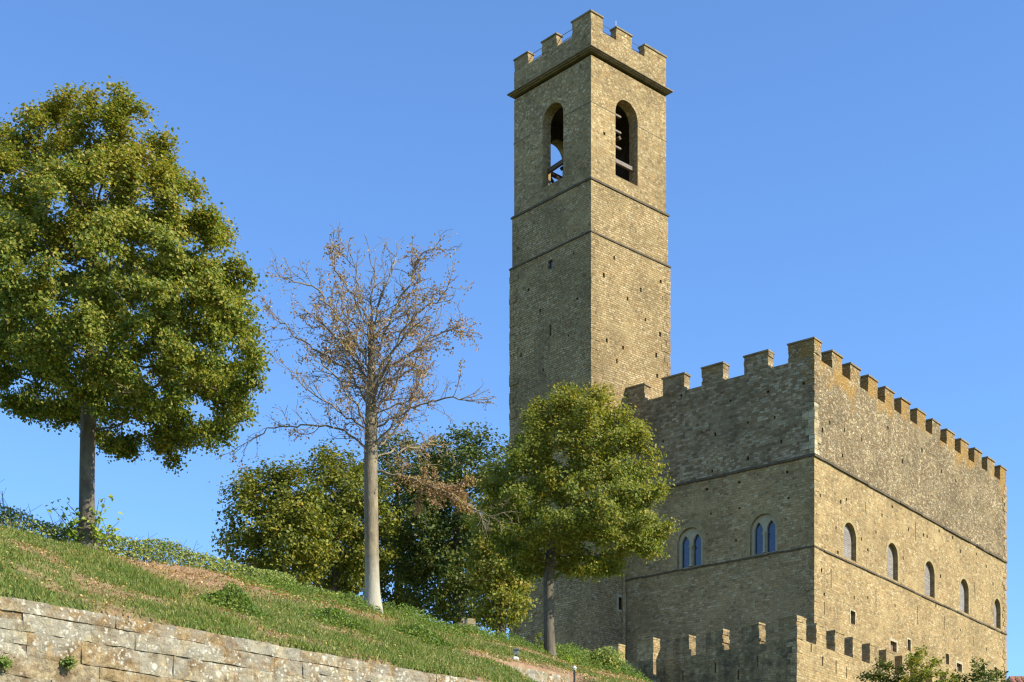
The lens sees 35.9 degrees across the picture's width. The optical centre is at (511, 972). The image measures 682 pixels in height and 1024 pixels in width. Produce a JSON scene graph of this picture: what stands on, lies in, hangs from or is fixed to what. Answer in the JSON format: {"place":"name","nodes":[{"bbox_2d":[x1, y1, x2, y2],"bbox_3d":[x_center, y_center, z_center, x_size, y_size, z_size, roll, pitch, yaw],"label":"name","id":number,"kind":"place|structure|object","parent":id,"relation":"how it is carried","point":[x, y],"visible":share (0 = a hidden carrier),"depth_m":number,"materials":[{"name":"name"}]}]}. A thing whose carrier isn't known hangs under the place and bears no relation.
{"place":"outdoors","nodes":[
{"label":"outdoors","id":0,"kind":"place"},
{"bbox_2d":[0,524,655,681],"bbox_3d":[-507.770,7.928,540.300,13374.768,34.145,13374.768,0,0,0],"label":"ground","id":1,"kind":"structure","parent":0,"point":[209,582],"depth_m":28.67,"materials":[{"name":"green plant"}]},
{"bbox_2d":[0,75,273,551],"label":"broadleaf tree","id":2,"kind":"object","parent":1,"relation":"on","point":[101,319],"visible":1,"depth_m":29.91,"materials":[{"name":"green plant"}]},
{"bbox_2d":[0,480,356,602],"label":"hedge","id":3,"kind":"object","parent":1,"relation":"on","point":[141,549],"visible":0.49,"depth_m":33.01,"materials":[{"name":"green plant"}]},
{"bbox_2d":[186,581,277,620],"bbox_3d":[-5.204,-6.887,29.356,1.946,0.846,1.244,0,0,-31],"label":"weed clump","id":4,"kind":"object","parent":1,"relation":"on","point":[230,598],"visible":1,"depth_m":29.26,"materials":[{"name":"green plant"}]},
{"bbox_2d":[0,596,479,681],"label":"retaining wall","id":5,"kind":"structure","parent":1,"relation":"on","point":[39,641],"depth_m":24.71,"materials":[{"name":"stone"}]},
{"bbox_2d":[0,654,16,671],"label":"wall weed","id":6,"kind":"object","parent":5,"relation":"attached to","point":[4,662],"depth_m":22.94,"materials":[{"name":"green plant"}]},
{"bbox_2d":[60,654,80,669],"bbox_3d":[-6.630,-4.656,23.710,0.348,0.261,0.226,0,0,32],"label":"wall weed","id":7,"kind":"object","parent":5,"relation":"attached to","point":[69,662],"depth_m":23.69,"materials":[{"name":"green plant"}]},
{"bbox_2d":[208,454,347,585],"bbox_3d":[-9.013,-13.921,60.207,5.507,11.701,4.998,0,0,0],"label":"broadleaf tree","id":8,"kind":"object","parent":1,"relation":"on","point":[278,520],"visible":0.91,"depth_m":59.30,"materials":[{"name":"green plant"}]},
{"bbox_2d":[0,528,648,681],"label":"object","id":9,"kind":"object","parent":1,"relation":"on","point":[240,577],"visible":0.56,"depth_m":31.39,"materials":[{"name":"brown plant"}]},
{"bbox_2d":[278,603,378,635],"bbox_3d":[-3.527,-6.997,31.465,2.606,0.735,1.483,0,0,-42],"label":"weed clump","id":10,"kind":"object","parent":1,"relation":"on","point":[338,617],"visible":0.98,"depth_m":31.32,"materials":[{"name":"green plant"}]},
{"bbox_2d":[282,437,409,597],"bbox_3d":[-7.229,-14.438,64.023,6.157,14.402,6.028,0,0,0],"label":"broadleaf tree","id":11,"kind":"object","parent":1,"relation":"on","point":[349,496],"visible":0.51,"depth_m":63.24,"materials":[{"name":"green plant"}]},
{"bbox_2d":[216,223,519,614],"bbox_3d":[-3.164,-13.183,37.369,5.504,9.706,5.899,0,0,-40],"label":"bare tree","id":12,"kind":"object","parent":1,"relation":"on","point":[372,380],"visible":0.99,"depth_m":37.25,"materials":[{"name":"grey plant"}]},
{"bbox_2d":[317,426,469,611],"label":"broadleaf tree","id":13,"kind":"object","parent":1,"relation":"on","point":[385,593],"visible":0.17,"depth_m":67.82,"materials":[{"name":"green plant"}]},
{"bbox_2d":[380,622,470,653],"bbox_3d":[-1.870,-7.250,34.352,2.666,0.783,1.462,0,0,-31],"label":"weed clump","id":14,"kind":"object","parent":1,"relation":"on","point":[416,631],"visible":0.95,"depth_m":34.12,"materials":[{"name":"green plant"}]},
{"bbox_2d":[223,573,652,681],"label":"ground cover","id":15,"kind":"object","parent":1,"relation":"on","point":[577,654],"visible":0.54,"depth_m":38.80,"materials":[{"name":"green plant"}]},
{"bbox_2d":[378,420,548,625],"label":"broadleaf tree","id":16,"kind":"object","parent":1,"relation":"on","point":[447,562],"visible":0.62,"depth_m":65.10,"materials":[{"name":"green plant"}]},
{"bbox_2d":[465,618,475,626],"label":"garden wall","id":17,"kind":"structure","parent":1,"relation":"on","point":[471,621],"depth_m":53.10,"materials":[{"name":"stone"}]},
{"bbox_2d":[456,472,545,635],"bbox_3d":[-0.453,-13.099,59.858,3.445,11.726,4.065,0,0,39],"label":"broadleaf tree","id":18,"kind":"object","parent":1,"relation":"on","point":[503,596],"visible":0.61,"depth_m":59.56,"materials":[{"name":"green plant"}]},
{"bbox_2d":[513,648,518,655],"bbox_3d":[0.098,-7.439,36.932,0.130,0.250,0.115,0,0,-6],"label":"ground lamp","id":19,"kind":"object","parent":1,"relation":"on","point":[516,651],"visible":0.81,"depth_m":36.90,"materials":[{"name":"grey metal"}]},
{"bbox_2d":[504,664,569,681],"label":"terrace wall","id":20,"kind":"structure","parent":1,"relation":"on","point":[539,676],"depth_m":35.35,"materials":[{"name":"stone"}]},
{"bbox_2d":[534,630,543,649],"bbox_3d":[0.721,-8.826,42.609,0.281,0.840,0.327,0,0,0],"label":"plant","id":21,"kind":"object","parent":1,"relation":"on","point":[539,635],"visible":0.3,"depth_m":42.59,"materials":[{"name":"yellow plant"}]},
{"bbox_2d":[562,655,573,662],"bbox_3d":[1.469,-8.312,42.289,0.376,0.360,0.394,0,0,0],"label":"plant","id":22,"kind":"object","parent":1,"relation":"on","point":[569,658],"visible":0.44,"depth_m":42.25,"materials":[{"name":"green plant"}]},
{"bbox_2d":[572,666,576,681],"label":"metal post","id":23,"kind":"object","parent":1,"relation":"on","point":[574,668],"visible":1,"depth_m":35.42,"materials":[{"name":"metal"}]},
{"bbox_2d":[466,380,683,656],"bbox_3d":[1.619,-12.104,42.714,5.851,7.817,5.547,0,0,20],"label":"broadleaf tree","id":24,"kind":"object","parent":1,"relation":"on","point":[558,534],"visible":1,"depth_m":41.82,"materials":[{"name":"green plant"}]},
{"bbox_2d":[507,9,673,660],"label":"bell tower","id":25,"kind":"structure","parent":1,"relation":"on","point":[590,288],"depth_m":109.12,"materials":[{"name":"stone"}]},
{"bbox_2d":[616,594,625,612],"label":"window","id":26,"kind":"structure","parent":25,"relation":"in","point":[618,595],"depth_m":108.26,"materials":[{"name":"stone"}]},
{"bbox_2d":[585,645,624,669],"bbox_3d":[2.626,-8.813,44.594,1.140,0.881,1.038,0,0,0],"label":"bush","id":27,"kind":"object","parent":1,"relation":"on","point":[613,659],"visible":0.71,"depth_m":44.37,"materials":[{"name":"green plant"}]},
{"bbox_2d":[583,615,963,681],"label":"curtain wall","id":28,"kind":"structure","parent":1,"relation":"on","point":[800,650],"depth_m":95.59,"materials":[{"name":"stone"}]},
{"bbox_2d":[625,336,1007,681],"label":"castle keep","id":29,"kind":"structure","parent":1,"relation":"on","point":[829,490],"depth_m":105.59,"materials":[{"name":"stone"}]},
{"bbox_2d":[673,523,706,569],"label":"window","id":30,"kind":"structure","parent":29,"relation":"in","point":[691,541],"depth_m":105.75,"materials":[{"name":"stone"}]},
{"bbox_2d":[746,509,781,556],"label":"window","id":31,"kind":"structure","parent":29,"relation":"in","point":[764,530],"depth_m":102.37,"materials":[{"name":"stone"}]},
{"bbox_2d":[842,519,857,562],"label":"window","id":32,"kind":"structure","parent":29,"relation":"in","point":[847,541],"depth_m":104.42,"materials":[{"name":"stone"}]},
{"bbox_2d":[850,609,855,624],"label":"window","id":33,"kind":"structure","parent":29,"relation":"in","point":[850,609],"depth_m":104.62,"materials":[{"name":"stone"}]},
{"bbox_2d":[886,539,898,581],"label":"window","id":34,"kind":"structure","parent":29,"relation":"in","point":[889,551],"depth_m":109.70,"materials":[{"name":"stone"}]},
{"bbox_2d":[889,637,897,652],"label":"window","id":35,"kind":"structure","parent":29,"relation":"in","point":[890,639],"depth_m":109.70,"materials":[{"name":"stone"}]},
{"bbox_2d":[923,558,935,598],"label":"window","id":36,"kind":"structure","parent":29,"relation":"in","point":[925,568],"depth_m":114.68,"materials":[{"name":"stone"}]},
{"bbox_2d":[945,652,949,664],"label":"window","id":37,"kind":"structure","parent":29,"relation":"in","point":[945,652],"depth_m":116.77,"materials":[{"name":"stone"}]},
{"bbox_2d":[956,660,962,672],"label":"window","id":38,"kind":"structure","parent":29,"relation":"in","point":[957,666],"depth_m":118.93,"materials":[{"name":"stone"}]},
{"bbox_2d":[959,576,969,614],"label":"window","id":39,"kind":"structure","parent":29,"relation":"in","point":[962,595],"depth_m":119.86,"materials":[{"name":"stone"}]},
{"bbox_2d":[993,596,1001,629],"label":"window","id":40,"kind":"structure","parent":29,"relation":"in","point":[996,597],"depth_m":125.19,"materials":[{"name":"stone"}]},
{"bbox_2d":[856,655,905,681],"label":"tree","id":41,"kind":"object","parent":1,"relation":"on","point":[879,676],"visible":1,"depth_m":69.91,"materials":[{"name":"green plant"}]},
{"bbox_2d":[883,645,958,681],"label":"tree","id":42,"kind":"object","parent":1,"relation":"on","point":[916,659],"visible":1,"depth_m":69.82,"materials":[{"name":"green plant"}]},
{"bbox_2d":[951,657,1009,681],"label":"tree","id":43,"kind":"object","parent":1,"relation":"on","point":[978,674],"visible":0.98,"depth_m":69.95,"materials":[{"name":"green plant"}]},
{"bbox_2d":[1006,676,1023,681],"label":"tiled house","id":44,"kind":"structure","parent":1,"relation":"on","point":[1016,678],"depth_m":73.81,"materials":[{"name":"tile"}]},
{"bbox_2d":[0,0,1023,678],"label":"sky","id":45,"kind":"structure","parent":0,"point":[848,175],"materials":[{"name":"blue"}]}
]}

